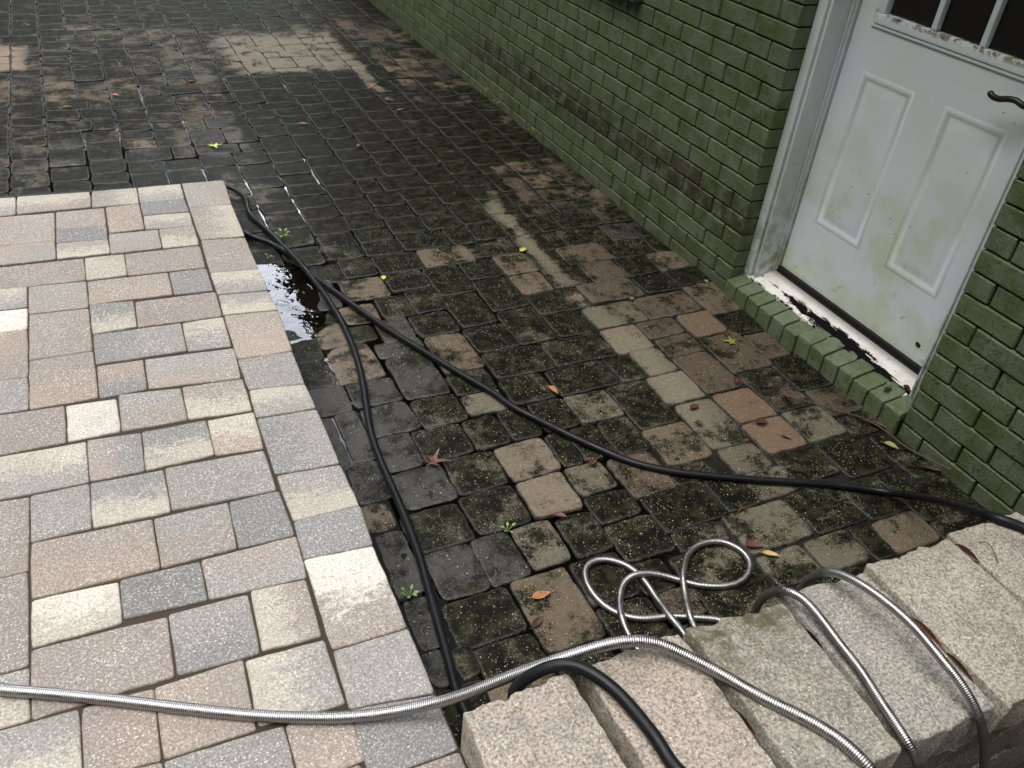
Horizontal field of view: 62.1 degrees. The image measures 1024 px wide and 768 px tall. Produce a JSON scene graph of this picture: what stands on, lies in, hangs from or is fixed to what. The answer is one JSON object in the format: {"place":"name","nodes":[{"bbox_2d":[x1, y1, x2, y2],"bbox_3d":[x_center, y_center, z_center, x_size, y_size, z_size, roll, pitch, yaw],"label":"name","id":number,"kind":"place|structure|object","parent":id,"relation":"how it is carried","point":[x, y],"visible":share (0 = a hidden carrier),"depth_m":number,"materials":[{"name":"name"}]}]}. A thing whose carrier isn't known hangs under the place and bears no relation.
{"place":"outdoors","nodes":[
{"label":"outdoors","id":0,"kind":"place"},
{"bbox_2d":[0,180,466,767],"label":"patio paving","id":1,"kind":"structure","parent":0,"point":[352,592],"depth_m":1.87,"materials":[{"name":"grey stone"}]},
{"bbox_2d":[0,0,990,767],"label":"courtyard paving","id":2,"kind":"structure","parent":0,"point":[336,38],"depth_m":3.01,"materials":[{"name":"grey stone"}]},
{"bbox_2d":[274,228,289,239],"bbox_3d":[-0.906,-0.587,3.373,0.065,0.042,0.056,31,43,30],"label":"weed sprout","id":3,"kind":"object","parent":2,"relation":"on","point":[281,232],"visible":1,"depth_m":3.38,"materials":[{"name":"green plant"}]},
{"bbox_2d":[0,183,685,767],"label":"garden hose","id":4,"kind":"object","parent":2,"relation":"on","point":[632,709],"visible":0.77,"depth_m":1.93,"materials":[{"name":"black rubber"}]},
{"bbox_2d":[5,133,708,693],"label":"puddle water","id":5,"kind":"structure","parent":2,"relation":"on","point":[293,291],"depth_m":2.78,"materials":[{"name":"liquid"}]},
{"bbox_2d":[400,584,418,598],"bbox_3d":[-0.242,0.495,2.003,0.044,0.027,0.040,-12,40,-23],"label":"weed sprout","id":6,"kind":"object","parent":2,"relation":"on","point":[408,595],"visible":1,"depth_m":2.00,"materials":[{"name":"green plant"}]},
{"bbox_2d":[420,449,449,465],"bbox_3d":[-0.214,0.210,2.376,0.067,0.020,0.071,-26,46,-36],"label":"fallen leaf","id":7,"kind":"object","parent":2,"relation":"on","point":[434,460],"visible":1,"depth_m":2.38,"materials":[{"name":"plant"}]},
{"bbox_2d":[500,522,515,532],"bbox_3d":[-0.013,0.377,2.203,0.038,0.025,0.037,12,36,7],"label":"weed sprout","id":8,"kind":"object","parent":2,"relation":"on","point":[507,524],"visible":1,"depth_m":2.20,"materials":[{"name":"green plant"}]},
{"bbox_2d":[529,616,542,629],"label":"fallen leaf","id":9,"kind":"object","parent":2,"relation":"on","point":[536,621],"visible":1,"depth_m":1.97,"materials":[{"name":"brown plant"}]},
{"bbox_2d":[529,591,550,598],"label":"fallen leaf","id":10,"kind":"object","parent":2,"relation":"on","point":[539,594],"visible":1,"depth_m":2.03,"materials":[{"name":"orange plant"}]},
{"bbox_2d":[548,385,557,393],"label":"fallen leaf","id":11,"kind":"object","parent":2,"relation":"on","point":[553,388],"visible":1,"depth_m":2.71,"materials":[{"name":"orange plant"}]},
{"bbox_2d":[552,511,566,516],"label":"fallen leaf","id":12,"kind":"object","parent":2,"relation":"on","point":[559,514],"visible":1,"depth_m":2.25,"materials":[{"name":"plant"}]},
{"bbox_2d":[586,459,596,466],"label":"fallen leaf","id":13,"kind":"object","parent":2,"relation":"on","point":[591,461],"visible":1,"depth_m":2.44,"materials":[{"name":"brown plant"}]},
{"bbox_2d":[242,230,1023,533],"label":"garden hose","id":14,"kind":"object","parent":2,"relation":"on","point":[1000,519],"visible":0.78,"depth_m":2.43,"materials":[{"name":"black rubber"}]},
{"bbox_2d":[687,404,698,409],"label":"fallen leaf","id":15,"kind":"object","parent":2,"relation":"on","point":[692,406],"visible":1,"depth_m":2.70,"materials":[{"name":"brown plant"}]},
{"bbox_2d":[693,420,703,424],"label":"fallen leaf","id":16,"kind":"object","parent":2,"relation":"on","point":[699,422],"visible":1,"depth_m":2.63,"materials":[{"name":"brown plant"}]},
{"bbox_2d":[723,336,739,344],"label":"fallen leaf","id":17,"kind":"object","parent":2,"relation":"on","point":[730,340],"visible":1,"depth_m":3.03,"materials":[{"name":"yellow plant"}]},
{"bbox_2d":[733,502,747,511],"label":"fallen leaf","id":18,"kind":"object","parent":2,"relation":"on","point":[740,506],"visible":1,"depth_m":2.34,"materials":[{"name":"brown plant"}]},
{"bbox_2d":[740,540,761,546],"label":"fallen leaf","id":19,"kind":"object","parent":2,"relation":"on","point":[750,543],"visible":1,"depth_m":2.23,"materials":[{"name":"red plant"}]},
{"bbox_2d":[754,418,767,423],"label":"fallen leaf","id":20,"kind":"object","parent":2,"relation":"on","point":[760,420],"visible":1,"depth_m":2.66,"materials":[{"name":"brown plant"}]},
{"bbox_2d":[758,550,779,555],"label":"fallen leaf","id":21,"kind":"object","parent":2,"relation":"on","point":[769,552],"visible":1,"depth_m":2.21,"materials":[{"name":"plant"}]},
{"bbox_2d":[582,538,989,767],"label":"steel hose","id":22,"kind":"object","parent":2,"relation":"on","point":[860,670],"visible":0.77,"depth_m":1.58,"materials":[{"name":"silver metal"}]},
{"bbox_2d":[790,397,951,470],"bbox_3d":[1.133,0.129,2.672,0.518,0.030,0.098,31,43,30],"label":"twig","id":23,"kind":"object","parent":2,"relation":"on","point":[919,454],"visible":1,"depth_m":2.67,"materials":[{"name":"brown wood"}]},
{"bbox_2d":[866,419,887,428],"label":"fallen leaf","id":24,"kind":"object","parent":2,"relation":"on","point":[879,423],"visible":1,"depth_m":2.70,"materials":[{"name":"brown plant"}]},
{"bbox_2d":[881,441,898,448],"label":"fallen leaf","id":25,"kind":"object","parent":2,"relation":"on","point":[890,444],"visible":1,"depth_m":2.62,"materials":[{"name":"yellow plant"}]},
{"bbox_2d":[913,464,941,470],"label":"fallen leaf","id":26,"kind":"object","parent":2,"relation":"on","point":[928,467],"visible":1,"depth_m":2.54,"materials":[{"name":"brown plant"}]},
{"label":"ground","id":27,"kind":"structure","parent":0,"visible":0},
{"bbox_2d":[369,0,1023,515],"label":"brick house","id":28,"kind":"structure","parent":27,"relation":"on","point":[847,176],"depth_m":2.90,"materials":[{"name":"green brick"}]},
{"bbox_2d":[782,0,1023,366],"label":"door","id":29,"kind":"structure","parent":28,"relation":"in","point":[922,136],"depth_m":2.67,"materials":[{"name":"white paint"}]},
{"bbox_2d":[903,385,910,391],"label":"fallen leaf","id":30,"kind":"object","parent":28,"relation":"on","point":[907,387],"visible":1,"depth_m":2.71,"materials":[{"name":"brown plant"}]},
{"bbox_2d":[461,512,1023,767],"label":"retaining wall","id":31,"kind":"structure","parent":27,"relation":"on","point":[962,606],"depth_m":1.44,"materials":[{"name":"stone"}]},
{"bbox_2d":[0,634,877,767],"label":"steel hose","id":32,"kind":"object","parent":31,"relation":"on","point":[851,749],"visible":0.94,"depth_m":1.49,"materials":[{"name":"silver metal"}]},
{"bbox_2d":[733,709,756,736],"bbox_3d":[0.369,0.544,1.381,0.010,0.022,0.073,14,22,-47],"label":"fallen leaf","id":33,"kind":"object","parent":31,"relation":"on","point":[749,727],"visible":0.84,"depth_m":1.37,"materials":[{"name":"brown plant"}]},
{"bbox_2d":[805,629,824,651],"bbox_3d":[0.529,0.452,1.521,0.011,0.024,0.073,14,22,-47],"label":"fallen leaf","id":34,"kind":"object","parent":31,"relation":"on","point":[813,637],"visible":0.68,"depth_m":1.51,"materials":[{"name":"brown plant"}]},
{"bbox_2d":[904,610,941,647],"bbox_3d":[0.746,0.446,1.548,0.009,0.020,0.092,30,14,-45],"label":"fallen leaf","id":35,"kind":"object","parent":31,"relation":"on","point":[927,630],"visible":0.53,"depth_m":1.54,"materials":[{"name":"brown plant"}]},
{"bbox_2d":[942,647,974,683],"bbox_3d":[0.779,0.492,1.491,0.008,0.016,0.086,30,17,-41],"label":"fallen leaf","id":36,"kind":"object","parent":31,"relation":"on","point":[959,665],"visible":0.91,"depth_m":1.49,"materials":[{"name":"brown plant"}]},
{"bbox_2d":[954,544,979,561],"bbox_3d":[0.907,0.337,1.714,0.073,0.010,0.022,35,85,34],"label":"fallen leaf","id":37,"kind":"object","parent":31,"relation":"on","point":[968,553],"visible":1,"depth_m":1.71,"materials":[{"name":"brown plant"}]},
{"bbox_2d":[979,541,997,562],"bbox_3d":[0.965,0.336,1.714,0.012,0.010,0.057,-6,38,-16],"label":"curled stem","id":38,"kind":"object","parent":31,"relation":"on","point":[992,549],"visible":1,"depth_m":1.72,"materials":[{"name":"brown plant"}]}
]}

